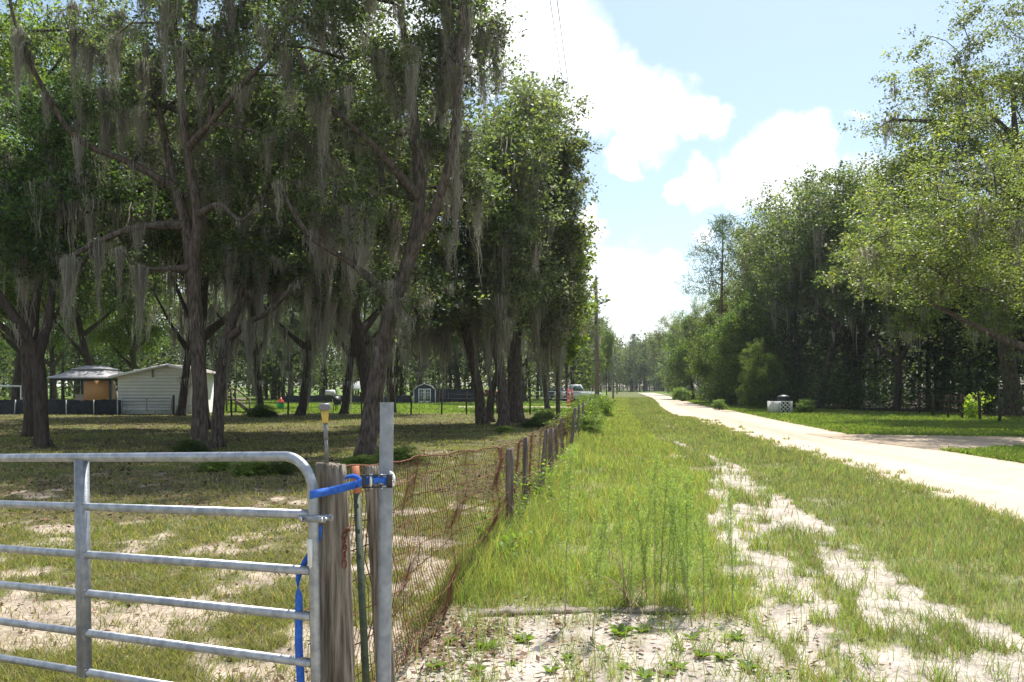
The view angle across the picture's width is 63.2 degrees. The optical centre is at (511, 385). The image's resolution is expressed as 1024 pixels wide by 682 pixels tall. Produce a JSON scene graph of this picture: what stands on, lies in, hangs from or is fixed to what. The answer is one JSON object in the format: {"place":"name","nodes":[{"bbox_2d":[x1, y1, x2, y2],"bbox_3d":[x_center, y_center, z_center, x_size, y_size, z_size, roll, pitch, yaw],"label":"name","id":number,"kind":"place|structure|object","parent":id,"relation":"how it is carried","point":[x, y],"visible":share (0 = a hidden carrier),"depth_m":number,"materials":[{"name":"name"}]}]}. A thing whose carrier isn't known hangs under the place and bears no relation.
{"place":"outdoors","nodes":[
{"label":"outdoors","id":0,"kind":"place"},
{"bbox_2d":[0,386,1023,681],"bbox_3d":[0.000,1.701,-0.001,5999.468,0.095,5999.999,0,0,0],"label":"ground","id":1,"kind":"structure","parent":0,"point":[894,654],"depth_m":6.99,"materials":[{"name":"sand"}]},
{"bbox_2d":[0,277,111,399],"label":"oak tree","id":2,"kind":"object","parent":1,"relation":"on","point":[15,393],"visible":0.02,"depth_m":61.86,"materials":[{"name":"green plant"}]},
{"bbox_2d":[0,295,116,399],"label":"oak tree","id":3,"kind":"object","parent":1,"relation":"on","point":[57,339],"visible":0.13,"depth_m":74.62,"materials":[{"name":"green plant"}]},
{"bbox_2d":[0,399,120,414],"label":"cloth fence","id":4,"kind":"object","parent":1,"relation":"on","point":[74,407],"visible":0.72,"depth_m":49.20,"materials":[{"name":"black fabric"}]},
{"bbox_2d":[0,62,149,412],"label":"oak tree","id":5,"kind":"object","parent":1,"relation":"on","point":[10,291],"visible":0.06,"depth_m":36.42,"materials":[{"name":"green plant"}]},
{"bbox_2d":[47,366,120,399],"bbox_3d":[-27.496,0.188,55.079,4.287,3.025,4.158,0,0,0],"label":"gazebo","id":6,"kind":"object","parent":1,"relation":"on","point":[99,383],"visible":0.69,"depth_m":53.24,"materials":[{"name":"grey metal"}]},
{"bbox_2d":[0,0,171,436],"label":"live oak","id":7,"kind":"object","parent":1,"relation":"on","point":[6,59],"visible":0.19,"depth_m":27.86,"materials":[{"name":"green plant"}]},
{"bbox_2d":[0,61,181,447],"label":"live oak","id":8,"kind":"object","parent":1,"relation":"on","point":[57,200],"visible":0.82,"depth_m":22.85,"materials":[{"name":"green plant"}]},
{"bbox_2d":[39,242,184,365],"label":"oak tree","id":9,"kind":"object","parent":1,"relation":"on","point":[83,349],"visible":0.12,"depth_m":59.16,"materials":[{"name":"green plant"}]},
{"bbox_2d":[68,266,210,370],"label":"oak tree","id":10,"kind":"object","parent":1,"relation":"on","point":[125,342],"visible":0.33,"depth_m":69.71,"materials":[{"name":"green plant"}]},
{"bbox_2d":[108,364,215,413],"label":"white house","id":11,"kind":"structure","parent":1,"relation":"on","point":[156,386],"depth_m":49.99,"materials":[{"name":"beige"}]},
{"bbox_2d":[26,28,309,429],"bbox_3d":[-12.006,-5.992,33.183,10.962,15.807,13.242,0,0,1],"label":"oak tree","id":12,"kind":"object","parent":1,"relation":"on","point":[170,250],"visible":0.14,"depth_m":31.33,"materials":[{"name":"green plant"}]},
{"bbox_2d":[102,144,253,415],"bbox_3d":[-18.668,-6.171,47.584,11.590,17.266,10.756,0,0,21],"label":"oak tree","id":13,"kind":"object","parent":1,"relation":"on","point":[184,383],"visible":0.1,"depth_m":47.34,"materials":[{"name":"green plant"}]},
{"bbox_2d":[0,0,360,450],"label":"live oak","id":14,"kind":"object","parent":1,"relation":"on","point":[148,73],"visible":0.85,"depth_m":21.33,"materials":[{"name":"green plant"}]},
{"bbox_2d":[165,438,212,451],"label":"weeds","id":15,"kind":"object","parent":1,"relation":"on","point":[187,445],"visible":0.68,"depth_m":20.14,"materials":[{"name":"green plant"}]},
{"bbox_2d":[165,286,246,364],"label":"oak tree","id":16,"kind":"object","parent":1,"relation":"on","point":[220,300],"visible":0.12,"depth_m":94.40,"materials":[{"name":"green plant"}]},
{"bbox_2d":[196,461,234,471],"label":"weeds","id":17,"kind":"object","parent":1,"relation":"on","point":[216,466],"visible":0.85,"depth_m":16.57,"materials":[{"name":"green plant"}]},
{"bbox_2d":[177,212,297,404],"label":"oak tree","id":18,"kind":"object","parent":1,"relation":"on","point":[256,382],"visible":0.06,"depth_m":48.42,"materials":[{"name":"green plant"}]},
{"bbox_2d":[226,461,281,476],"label":"weeds","id":19,"kind":"object","parent":1,"relation":"on","point":[247,469],"visible":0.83,"depth_m":15.69,"materials":[{"name":"green plant"}]},
{"bbox_2d":[245,403,278,416],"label":"weeds","id":20,"kind":"object","parent":1,"relation":"on","point":[260,410],"visible":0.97,"depth_m":44.80,"materials":[{"name":"green plant"}]},
{"bbox_2d":[229,303,304,398],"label":"oak tree","id":21,"kind":"object","parent":1,"relation":"on","point":[274,383],"visible":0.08,"depth_m":103.91,"materials":[{"name":"green plant"}]},
{"bbox_2d":[170,68,386,447],"bbox_3d":[-6.444,-3.766,24.248,6.222,11.152,6.073,0,0,0],"label":"live oak","id":22,"kind":"object","parent":1,"relation":"on","point":[263,249],"visible":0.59,"depth_m":23.03,"materials":[{"name":"green plant"}]},
{"bbox_2d":[263,461,297,474],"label":"weeds","id":23,"kind":"object","parent":1,"relation":"on","point":[283,467],"visible":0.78,"depth_m":15.91,"materials":[{"name":"green plant"}]},
{"bbox_2d":[230,293,333,393],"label":"oak tree","id":24,"kind":"object","parent":1,"relation":"on","point":[291,321],"visible":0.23,"depth_m":85.12,"materials":[{"name":"green plant"}]},
{"bbox_2d":[0,398,578,681],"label":"yard grass","id":25,"kind":"structure","parent":1,"relation":"on","point":[102,657],"depth_m":8.87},
{"bbox_2d":[212,216,391,415],"bbox_3d":[-11.633,-6.171,47.054,11.389,17.266,12.272,0,0,4],"label":"oak tree","id":26,"kind":"object","parent":1,"relation":"on","point":[302,409],"visible":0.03,"depth_m":46.83,"materials":[{"name":"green plant"}]},
{"bbox_2d":[0,281,612,399],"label":"wood","id":27,"kind":"object","parent":1,"relation":"on","point":[66,364],"visible":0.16,"depth_m":102.18,"materials":[{"name":"green plant"}]},
{"bbox_2d":[296,310,348,402],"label":"oak tree","id":28,"kind":"object","parent":1,"relation":"on","point":[324,365],"visible":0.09,"depth_m":65.67,"materials":[{"name":"green plant"}]},
{"bbox_2d":[316,462,354,681],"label":"gate post","id":29,"kind":"object","parent":1,"relation":"on","point":[337,632],"visible":0.86,"depth_m":3.56,"materials":[{"name":"brown wood"}]},
{"bbox_2d":[0,451,333,681],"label":"metal gate","id":30,"kind":"structure","parent":29,"relation":"attached to","point":[83,555],"depth_m":3.92,"materials":[{"name":"metal"}]},
{"bbox_2d":[319,403,330,463],"bbox_3d":[-0.811,0.210,3.600,0.052,0.274,0.051,0,0,0],"label":"gauge","id":31,"kind":"object","parent":29,"relation":"on","point":[324,408],"visible":0.97,"depth_m":3.59,"materials":[{"name":"yellow plastic"}]},
{"bbox_2d":[295,471,394,681],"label":"ratchet strap","id":32,"kind":"object","parent":29,"relation":"attached to","point":[388,480],"visible":0.94,"depth_m":3.53,"materials":[{"name":"blue fabric"}]},
{"bbox_2d":[282,395,409,402],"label":"cloth fence","id":33,"kind":"object","parent":1,"relation":"on","point":[312,398],"visible":0.31,"depth_m":83.98,"materials":[{"name":"black fabric"}]},
{"bbox_2d":[280,245,427,413],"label":"oak tree","id":34,"kind":"object","parent":1,"relation":"on","point":[350,368],"visible":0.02,"depth_m":50.16,"materials":[{"name":"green plant"}]},
{"bbox_2d":[339,454,378,466],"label":"weeds","id":35,"kind":"object","parent":1,"relation":"on","point":[365,458],"visible":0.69,"depth_m":17.56,"materials":[{"name":"green plant"}]},
{"bbox_2d":[352,465,369,681],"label":"steel fence stake","id":36,"kind":"object","parent":1,"relation":"on","point":[361,585],"visible":0.88,"depth_m":3.90,"materials":[{"name":"green paint"}]},
{"bbox_2d":[364,465,395,681],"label":"corner post","id":37,"kind":"object","parent":1,"relation":"on","point":[372,496],"visible":0.45,"depth_m":4.31,"materials":[{"name":"brown wood"}]},
{"bbox_2d":[236,0,530,455],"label":"live oak","id":38,"kind":"object","parent":1,"relation":"on","point":[404,79],"visible":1,"depth_m":20.31,"materials":[{"name":"green plant"}]},
{"bbox_2d":[377,402,393,681],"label":"steel pole","id":39,"kind":"object","parent":1,"relation":"on","point":[384,631],"visible":0.98,"depth_m":3.50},
{"bbox_2d":[223,11,556,431],"bbox_3d":[-5.602,-5.992,31.489,10.414,15.807,12.580,0,0,-42],"label":"oak tree","id":40,"kind":"object","parent":1,"relation":"on","point":[359,329],"visible":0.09,"depth_m":30.81,"materials":[{"name":"green plant"}]},
{"bbox_2d":[230,392,560,415],"bbox_3d":[-6.617,1.122,48.718,18.790,1.558,2.475,0,0,-3],"label":"back fence","id":41,"kind":"object","parent":1,"relation":"on","point":[441,398],"visible":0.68,"depth_m":49.07,"materials":[{"name":"brown wood"}]},
{"bbox_2d":[334,178,465,412],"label":"oak tree","id":42,"kind":"object","parent":1,"relation":"on","point":[389,385],"visible":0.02,"depth_m":51.47,"materials":[{"name":"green plant"}]},
{"bbox_2d":[367,445,435,464],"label":"weeds","id":43,"kind":"object","parent":1,"relation":"on","point":[401,453],"visible":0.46,"depth_m":18.35,"materials":[{"name":"green plant"}]},
{"bbox_2d":[366,279,458,386],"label":"oak tree","id":44,"kind":"object","parent":1,"relation":"on","point":[417,374],"visible":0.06,"depth_m":87.95,"materials":[{"name":"green plant"}]},
{"bbox_2d":[413,383,438,402],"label":"garden shed","id":45,"kind":"structure","parent":1,"relation":"on","point":[425,390],"depth_m":82.00,"materials":[{"name":"white paint"}]},
{"bbox_2d":[380,122,497,423],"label":"live oak","id":46,"kind":"object","parent":1,"relation":"on","point":[440,339],"visible":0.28,"depth_m":36.11,"materials":[{"name":"green plant"}]},
{"bbox_2d":[304,395,600,681],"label":"wire fence","id":47,"kind":"object","parent":1,"relation":"on","point":[550,434],"visible":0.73,"depth_m":6.40,"materials":[{"name":"brown metal"}]},
{"bbox_2d":[438,388,474,401],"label":"cloth fence","id":48,"kind":"object","parent":1,"relation":"on","point":[452,393],"visible":0.66,"depth_m":86.01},
{"bbox_2d":[431,333,482,388],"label":"oak tree","id":49,"kind":"object","parent":1,"relation":"on","point":[455,350],"visible":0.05,"depth_m":95.81,"materials":[{"name":"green plant"}]},
{"bbox_2d":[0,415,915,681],"bbox_3d":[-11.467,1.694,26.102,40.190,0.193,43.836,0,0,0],"label":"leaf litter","id":50,"kind":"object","parent":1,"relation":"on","point":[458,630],"visible":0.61,"depth_m":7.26,"materials":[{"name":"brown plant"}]},
{"bbox_2d":[452,320,527,403],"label":"oak tree","id":51,"kind":"object","parent":1,"relation":"on","point":[484,352],"visible":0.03,"depth_m":79.77,"materials":[{"name":"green plant"}]},
{"bbox_2d":[443,464,537,534],"bbox_3d":[-0.166,1.270,8.963,0.745,0.887,0.963,0,0,33],"label":"fence vine","id":52,"kind":"object","parent":1,"relation":"on","point":[517,511],"visible":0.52,"depth_m":9.02,"materials":[{"name":"green plant"}]},
{"bbox_2d":[458,106,539,421],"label":"live oak","id":53,"kind":"object","parent":1,"relation":"on","point":[490,407],"visible":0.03,"depth_m":38.85,"materials":[{"name":"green plant"}]},
{"bbox_2d":[471,504,533,561],"bbox_3d":[-0.051,1.486,8.251,0.695,0.469,1.259,0,0,0],"label":"fence vine","id":54,"kind":"object","parent":1,"relation":"on","point":[504,536],"visible":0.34,"depth_m":7.97,"materials":[{"name":"green plant"}]},
{"bbox_2d":[430,67,585,426],"bbox_3d":[-0.024,-5.630,34.564,6.039,14.899,6.708,0,0,-29],"label":"live oak","id":55,"kind":"object","parent":1,"relation":"on","point":[508,284],"visible":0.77,"depth_m":33.75,"materials":[{"name":"green plant"}]},
{"bbox_2d":[496,451,579,520],"bbox_3d":[0.349,1.255,10.330,1.161,0.930,0.816,0,0,26],"label":"fence vine","id":56,"kind":"object","parent":1,"relation":"on","point":[536,482],"visible":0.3,"depth_m":10.38,"materials":[{"name":"green plant"}]},
{"bbox_2d":[497,70,606,422],"bbox_3d":[1.333,-6.287,38.402,6.266,16.507,6.121,0,0,-32],"label":"live oak","id":57,"kind":"object","parent":1,"relation":"on","point":[554,317],"visible":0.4,"depth_m":37.84,"materials":[{"name":"green plant"}]},
{"bbox_2d":[521,269,611,408],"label":"oak tree","id":58,"kind":"object","parent":1,"relation":"on","point":[545,389],"visible":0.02,"depth_m":59.45,"materials":[{"name":"green plant"}]},
{"bbox_2d":[525,216,610,418],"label":"broadleaf tree","id":59,"kind":"object","parent":1,"relation":"on","point":[572,351],"visible":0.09,"depth_m":42.51,"materials":[{"name":"plant"}]},
{"bbox_2d":[555,440,582,626],"bbox_3d":[0.391,1.044,5.970,0.238,1.374,0.226,0,0,-32],"label":"feathery weed","id":60,"kind":"object","parent":1,"relation":"on","point":[567,582],"visible":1,"depth_m":5.97,"materials":[{"name":"green plant"}]},
{"bbox_2d":[543,412,610,437],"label":"fence bush","id":61,"kind":"object","parent":1,"relation":"on","point":[586,423],"visible":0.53,"depth_m":26.93,"materials":[{"name":"green plant"}]},
{"bbox_2d":[562,309,604,401],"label":"oak tree","id":62,"kind":"object","parent":1,"relation":"on","point":[568,372],"visible":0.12,"depth_m":87.72,"materials":[{"name":"green plant"}]},
{"bbox_2d":[562,323,606,390],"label":"broadleaf tree","id":63,"kind":"object","parent":1,"relation":"on","point":[587,385],"visible":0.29,"depth_m":119.06,"materials":[{"name":"green plant"}]},
{"bbox_2d":[477,605,695,616],"bbox_3d":[0.563,1.702,6.314,1.659,0.056,0.138,0,0,-2],"label":"timber plank","id":64,"kind":"object","parent":1,"relation":"on","point":[581,609],"visible":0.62,"depth_m":6.29,"materials":[{"name":"grey wood"}]},
{"bbox_2d":[594,275,598,396],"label":"utility pole","id":65,"kind":"object","parent":1,"relation":"on","point":[596,340],"visible":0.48,"depth_m":66.86,"materials":[{"name":"brown wood"}]},
{"bbox_2d":[587,505,611,637],"bbox_3d":[0.602,1.259,5.656,0.187,0.927,0.182,0,0,15],"label":"feathery weed","id":66,"kind":"object","parent":1,"relation":"on","point":[602,561],"visible":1,"depth_m":5.66,"materials":[{"name":"green plant"}]},
{"bbox_2d":[599,317,618,396],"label":"broadleaf tree","id":67,"kind":"object","parent":1,"relation":"on","point":[610,337],"visible":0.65,"depth_m":129.47,"materials":[{"name":"plant"}]},
{"bbox_2d":[611,481,630,604],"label":"feathery weed","id":68,"kind":"object","parent":1,"relation":"on","point":[619,517],"visible":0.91,"depth_m":6.48,"materials":[{"name":"green plant"}]},
{"bbox_2d":[622,520,639,620],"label":"feathery weed","id":69,"kind":"object","parent":1,"relation":"on","point":[632,528],"visible":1,"depth_m":6.08,"materials":[{"name":"green plant"}]},
{"bbox_2d":[568,329,696,391],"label":"wood","id":70,"kind":"object","parent":1,"relation":"on","point":[645,369],"visible":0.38,"depth_m":243.06,"materials":[{"name":"green plant"}]},
{"bbox_2d":[630,493,657,599],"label":"feathery weed","id":71,"kind":"object","parent":1,"relation":"on","point":[645,566],"visible":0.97,"depth_m":6.50,"materials":[{"name":"green plant"}]},
{"bbox_2d":[636,447,660,594],"bbox_3d":[1.116,1.109,6.784,0.257,1.239,0.198,0,0,-6],"label":"feathery weed","id":72,"kind":"object","parent":1,"relation":"on","point":[652,490],"visible":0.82,"depth_m":6.79,"materials":[{"name":"green plant"}]},
{"bbox_2d":[645,479,663,613],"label":"feathery weed","id":73,"kind":"object","parent":1,"relation":"on","point":[654,555],"visible":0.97,"depth_m":6.31,"materials":[{"name":"green plant"}]},
{"bbox_2d":[648,459,673,605],"bbox_3d":[1.140,1.139,6.306,0.235,1.187,0.231,0,0,3],"label":"feathery weed","id":74,"kind":"object","parent":1,"relation":"on","point":[664,497],"visible":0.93,"depth_m":6.32,"materials":[{"name":"green plant"}]},
{"bbox_2d":[643,310,695,393],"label":"oak tree","id":75,"kind":"object","parent":1,"relation":"on","point":[659,338],"visible":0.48,"depth_m":150.09,"materials":[{"name":"green plant"}]},
{"bbox_2d":[661,464,681,604],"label":"feathery weed","id":76,"kind":"object","parent":1,"relation":"on","point":[667,567],"visible":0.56,"depth_m":6.53,"materials":[{"name":"green plant"}]},
{"bbox_2d":[666,496,698,625],"bbox_3d":[1.234,1.270,6.112,0.225,0.924,0.353,0,0,-33],"label":"feathery weed","id":77,"kind":"object","parent":1,"relation":"on","point":[681,561],"visible":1,"depth_m":6.11,"materials":[{"name":"green plant"}]},
{"bbox_2d":[656,310,713,398],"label":"broadleaf tree","id":78,"kind":"object","parent":1,"relation":"on","point":[675,365],"visible":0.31,"depth_m":104.88,"materials":[{"name":"green plant"}]},
{"bbox_2d":[675,471,698,572],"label":"feathery weed","id":79,"kind":"object","parent":1,"relation":"on","point":[686,485],"visible":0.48,"depth_m":6.74,"materials":[{"name":"green plant"}]},
{"bbox_2d":[675,493,699,610],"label":"feathery weed","id":80,"kind":"object","parent":1,"relation":"on","point":[686,501],"visible":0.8,"depth_m":6.30,"materials":[{"name":"green plant"}]},
{"bbox_2d":[355,396,1023,681],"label":"verge grass","id":81,"kind":"structure","parent":1,"relation":"on","point":[645,411],"depth_m":8.25,"materials":[{"name":"plant"}]},
{"bbox_2d":[678,297,718,390],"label":"oak tree","id":82,"kind":"object","parent":1,"relation":"on","point":[689,327],"visible":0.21,"depth_m":103.86,"materials":[{"name":"green plant"}]},
{"bbox_2d":[691,499,713,621],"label":"feathery weed","id":83,"kind":"object","parent":1,"relation":"on","point":[704,584],"visible":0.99,"depth_m":6.05,"materials":[{"name":"green plant"}]},
{"bbox_2d":[674,210,755,398],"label":"pine tree","id":84,"kind":"object","parent":1,"relation":"on","point":[720,228],"visible":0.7,"depth_m":79.66,"materials":[{"name":"green plant"}]},
{"bbox_2d":[681,288,756,401],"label":"broadleaf tree","id":85,"kind":"object","parent":1,"relation":"on","point":[698,367],"visible":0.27,"depth_m":81.50,"materials":[{"name":"green plant"}]},
{"bbox_2d":[704,346,740,404],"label":"broadleaf tree","id":86,"kind":"object","parent":1,"relation":"on","point":[722,393],"visible":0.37,"depth_m":70.63,"materials":[{"name":"green plant"}]},
{"bbox_2d":[721,486,743,616],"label":"feathery weed","id":87,"kind":"object","parent":1,"relation":"on","point":[730,496],"visible":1,"depth_m":6.24,"materials":[{"name":"green plant"}]},
{"bbox_2d":[694,287,794,405],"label":"broadleaf tree","id":88,"kind":"object","parent":1,"relation":"on","point":[733,323],"visible":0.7,"depth_m":66.73,"materials":[{"name":"green plant"}]},
{"bbox_2d":[705,258,786,335],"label":"oak tree","id":89,"kind":"object","parent":1,"relation":"on","point":[727,289],"visible":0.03,"depth_m":86.03,"materials":[{"name":"green plant"}]},
{"bbox_2d":[714,311,786,405],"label":"oak tree","id":90,"kind":"object","parent":1,"relation":"on","point":[763,335],"visible":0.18,"depth_m":67.18,"materials":[{"name":"green plant"}]},
{"bbox_2d":[733,338,788,408],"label":"broadleaf tree","id":91,"kind":"object","parent":1,"relation":"on","point":[755,383],"visible":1,"depth_m":60.77,"materials":[{"name":"green plant"}]},
{"bbox_2d":[717,206,834,393],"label":"oak tree","id":92,"kind":"object","parent":1,"relation":"on","point":[736,254],"visible":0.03,"depth_m":77.89,"materials":[{"name":"green plant"}]},
{"bbox_2d":[720,177,850,398],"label":"oak tree","id":93,"kind":"object","parent":1,"relation":"on","point":[742,263],"visible":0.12,"depth_m":72.19,"materials":[{"name":"green plant"}]},
{"bbox_2d":[722,158,922,408],"bbox_3d":[23.791,-7.584,61.660,14.383,19.078,11.907,0,0,26],"label":"oak tree","id":94,"kind":"object","parent":1,"relation":"on","point":[791,268],"visible":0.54,"depth_m":60.59,"materials":[{"name":"green plant"}]},
{"bbox_2d":[691,327,1023,416],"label":"undergrowth","id":95,"kind":"object","parent":1,"relation":"on","point":[811,392],"visible":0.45,"depth_m":58.16,"materials":[{"name":"green plant"}]},
{"bbox_2d":[740,150,992,406],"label":"oak tree","id":96,"kind":"object","parent":1,"relation":"on","point":[826,240],"visible":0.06,"depth_m":65.24,"materials":[{"name":"green plant"}]},
{"bbox_2d":[728,239,1023,409],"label":"deep wood","id":97,"kind":"object","parent":1,"relation":"on","point":[810,345],"visible":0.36,"depth_m":63.43,"materials":[{"name":"green plant"}]},
{"bbox_2d":[811,202,974,411],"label":"oak tree","id":98,"kind":"object","parent":1,"relation":"on","point":[848,311],"visible":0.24,"depth_m":54.58,"materials":[{"name":"green plant"}]},
{"bbox_2d":[815,0,1023,416],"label":"live oak","id":99,"kind":"object","parent":1,"relation":"on","point":[1001,322],"visible":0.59,"depth_m":42.27,"materials":[{"name":"green plant"}]},
{"bbox_2d":[816,90,1023,351],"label":"oak tree","id":100,"kind":"object","parent":1,"relation":"on","point":[979,221],"visible":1,"depth_m":29.21,"materials":[{"name":"green plant"}]},
{"bbox_2d":[863,198,995,409],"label":"oak tree","id":101,"kind":"object","parent":1,"relation":"on","point":[953,343],"visible":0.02,"depth_m":58.01,"materials":[{"name":"green plant"}]},
{"bbox_2d":[918,389,1023,421],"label":"wood fence","id":102,"kind":"object","parent":1,"relation":"on","point":[963,407],"visible":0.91,"depth_m":42.44,"materials":[{"name":"brown wood"}]},
{"bbox_2d":[962,391,994,418],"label":"sapling","id":103,"kind":"object","parent":1,"relation":"on","point":[970,411],"visible":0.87,"depth_m":42.37,"materials":[{"name":"green plant"}]},
{"bbox_2d":[0,0,1023,385],"label":"sky","id":104,"kind":"structure","parent":0,"point":[697,103],"materials":[{"name":"blue"}]},
{"bbox_2d":[641,393,1023,521],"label":"dirt road","id":105,"kind":"structure","parent":0,"point":[999,483],"depth_m":19.06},
{"bbox_2d":[669,395,1023,462],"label":"roadside grass","id":106,"kind":"structure","parent":0,"point":[925,425],"depth_m":35.74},
{"bbox_2d":[804,433,1023,449],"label":"sandy driveway","id":107,"kind":"structure","parent":0,"point":[936,442],"depth_m":25.55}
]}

